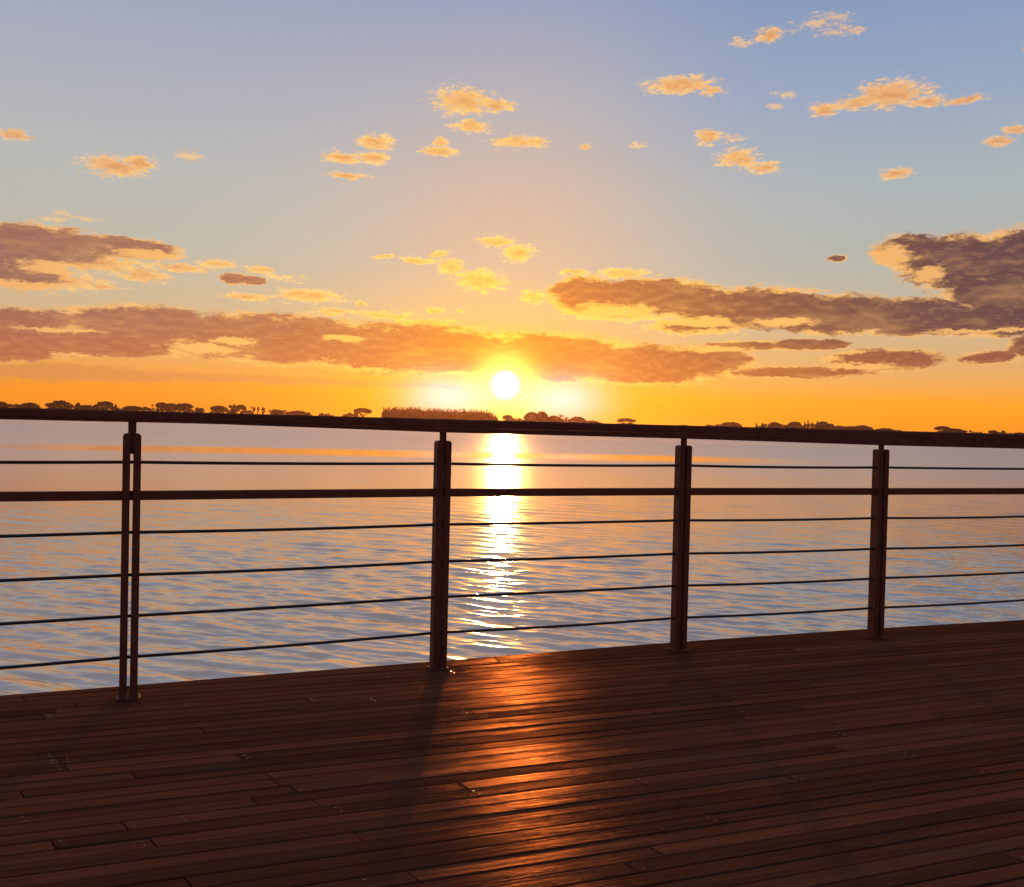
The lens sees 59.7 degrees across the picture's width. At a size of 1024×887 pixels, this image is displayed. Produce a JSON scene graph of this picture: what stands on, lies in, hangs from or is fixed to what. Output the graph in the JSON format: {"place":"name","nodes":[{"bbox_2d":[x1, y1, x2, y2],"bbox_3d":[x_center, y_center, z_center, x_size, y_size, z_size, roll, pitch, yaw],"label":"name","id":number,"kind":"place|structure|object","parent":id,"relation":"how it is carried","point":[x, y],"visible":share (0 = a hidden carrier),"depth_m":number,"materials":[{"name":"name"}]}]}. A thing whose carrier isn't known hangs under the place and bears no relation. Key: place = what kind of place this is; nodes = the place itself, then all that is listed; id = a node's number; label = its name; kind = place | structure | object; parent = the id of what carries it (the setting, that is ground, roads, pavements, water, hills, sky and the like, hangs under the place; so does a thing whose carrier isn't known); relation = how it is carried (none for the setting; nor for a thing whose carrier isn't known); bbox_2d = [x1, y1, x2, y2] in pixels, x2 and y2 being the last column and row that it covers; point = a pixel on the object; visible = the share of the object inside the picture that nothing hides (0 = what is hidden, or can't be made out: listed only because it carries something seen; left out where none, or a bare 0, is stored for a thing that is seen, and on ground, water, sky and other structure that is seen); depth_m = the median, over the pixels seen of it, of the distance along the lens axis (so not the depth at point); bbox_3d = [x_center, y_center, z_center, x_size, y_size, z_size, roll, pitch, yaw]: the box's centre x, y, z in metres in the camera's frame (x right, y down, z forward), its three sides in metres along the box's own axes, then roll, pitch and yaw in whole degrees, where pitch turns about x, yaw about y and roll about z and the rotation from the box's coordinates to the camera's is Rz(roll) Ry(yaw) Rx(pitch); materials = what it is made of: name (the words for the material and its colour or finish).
{"place":"outdoors","nodes":[
{"label":"outdoors","id":0,"kind":"place"},
{"bbox_2d":[0,620,1023,886],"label":"deck","id":1,"kind":"structure","parent":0,"point":[858,758],"depth_m":2.90,"materials":[{"name":"brown wood"}]},
{"bbox_2d":[0,407,1023,701],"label":"railing","id":2,"kind":"object","parent":1,"relation":"on","point":[442,491],"visible":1,"depth_m":4.13,"materials":[{"name":"wood"},{"name":"dark steel"}]},
{"bbox_2d":[0,419,1023,695],"bbox_3d":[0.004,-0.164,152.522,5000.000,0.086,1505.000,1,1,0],"label":"water","id":3,"kind":"structure","parent":0,"point":[26,557],"depth_m":19.18,"materials":[{"name":"liquid"}]},
{"bbox_2d":[0,0,1023,433],"label":"sky","id":4,"kind":"structure","parent":0,"point":[747,213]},
{"bbox_2d":[39,418,1012,440],"bbox_3d":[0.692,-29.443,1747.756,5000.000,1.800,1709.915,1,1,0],"label":"shore","id":5,"kind":"structure","parent":0,"point":[438,427],"depth_m":912.25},
{"bbox_2d":[19,402,40,407],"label":"tree","id":6,"kind":"object","parent":5,"relation":"on","point":[30,405],"visible":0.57,"depth_m":917.71,"materials":[{"name":"brown plant"}]},
{"bbox_2d":[44,400,74,408],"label":"tree","id":7,"kind":"object","parent":5,"relation":"on","point":[61,404],"visible":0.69,"depth_m":907.57,"materials":[{"name":"brown plant"}]},
{"bbox_2d":[96,401,110,409],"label":"tree","id":8,"kind":"object","parent":5,"relation":"on","point":[103,403],"visible":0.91,"depth_m":918.94,"materials":[{"name":"brown plant"}]},
{"bbox_2d":[155,402,169,410],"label":"tree","id":9,"kind":"object","parent":5,"relation":"on","point":[161,405],"visible":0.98,"depth_m":905.75,"materials":[{"name":"brown plant"}]},
{"bbox_2d":[175,403,193,411],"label":"tree","id":10,"kind":"object","parent":5,"relation":"on","point":[184,405],"visible":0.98,"depth_m":909.46,"materials":[{"name":"brown plant"}]},
{"bbox_2d":[210,405,226,412],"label":"tree","id":11,"kind":"object","parent":5,"relation":"on","point":[217,407],"visible":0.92,"depth_m":915.12,"materials":[{"name":"brown plant"}]},
{"bbox_2d":[228,404,238,412],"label":"tree","id":12,"kind":"object","parent":5,"relation":"on","point":[234,407],"visible":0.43,"depth_m":907.44,"materials":[{"name":"brown plant"}]},
{"bbox_2d":[237,404,246,411],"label":"tree","id":13,"kind":"object","parent":5,"relation":"on","point":[242,407],"visible":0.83,"depth_m":921.45,"materials":[{"name":"brown plant"}]},
{"bbox_2d":[353,408,371,416],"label":"tree","id":14,"kind":"object","parent":5,"relation":"on","point":[360,411],"visible":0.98,"depth_m":922.67,"materials":[{"name":"brown plant"}]},
{"bbox_2d":[381,406,497,419],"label":"dense grove","id":15,"kind":"object","parent":5,"relation":"on","point":[395,412],"visible":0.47,"depth_m":912.18,"materials":[{"name":"brown plant"}]},
{"bbox_2d":[502,415,512,419],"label":"tree","id":16,"kind":"object","parent":5,"relation":"on","point":[510,417],"visible":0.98,"depth_m":914.24,"materials":[{"name":"brown plant"}]},
{"bbox_2d":[4,403,1011,440],"bbox_3d":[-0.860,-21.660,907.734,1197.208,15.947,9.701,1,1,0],"label":"shrubbery","id":17,"kind":"object","parent":5,"relation":"on","point":[281,412],"visible":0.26,"depth_m":906.81,"materials":[{"name":"brown plant"}]},
{"bbox_2d":[523,412,536,420],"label":"tree","id":18,"kind":"object","parent":5,"relation":"on","point":[529,414],"visible":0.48,"depth_m":919.01,"materials":[{"name":"brown plant"}]},
{"bbox_2d":[535,411,547,421],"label":"tree","id":19,"kind":"object","parent":5,"relation":"on","point":[541,413],"visible":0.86,"depth_m":910.40,"materials":[{"name":"brown plant"}]},
{"bbox_2d":[548,415,561,421],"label":"tree","id":20,"kind":"object","parent":5,"relation":"on","point":[557,417],"visible":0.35,"depth_m":925.16,"materials":[{"name":"brown plant"}]},
{"bbox_2d":[569,416,586,422],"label":"tree","id":21,"kind":"object","parent":5,"relation":"on","point":[580,419],"visible":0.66,"depth_m":905.62,"materials":[{"name":"brown plant"}]},
{"bbox_2d":[617,418,635,423],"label":"tree","id":22,"kind":"object","parent":5,"relation":"on","point":[621,420],"visible":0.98,"depth_m":910.15,"materials":[{"name":"brown plant"}]},
{"bbox_2d":[720,422,741,426],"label":"tree","id":23,"kind":"object","parent":5,"relation":"on","point":[732,423],"visible":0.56,"depth_m":911.11,"materials":[{"name":"brown plant"}]},
{"bbox_2d":[767,422,780,427],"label":"tree","id":24,"kind":"object","parent":5,"relation":"on","point":[771,424],"visible":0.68,"depth_m":908.42,"materials":[{"name":"brown plant"}]},
{"bbox_2d":[787,421,802,435],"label":"tree","id":25,"kind":"object","parent":5,"relation":"on","point":[795,423],"visible":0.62,"depth_m":912.75,"materials":[{"name":"brown plant"}]},
{"bbox_2d":[814,421,826,428],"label":"tree","id":26,"kind":"object","parent":5,"relation":"on","point":[821,422],"visible":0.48,"depth_m":913.88,"materials":[{"name":"brown plant"}]},
{"bbox_2d":[823,423,835,428],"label":"tree","id":27,"kind":"object","parent":5,"relation":"on","point":[830,426],"visible":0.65,"depth_m":905.91,"materials":[{"name":"brown plant"}]},
{"bbox_2d":[934,426,951,430],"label":"tree","id":28,"kind":"object","parent":5,"relation":"on","point":[939,428],"visible":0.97,"depth_m":911.29,"materials":[{"name":"brown plant"}]}
]}

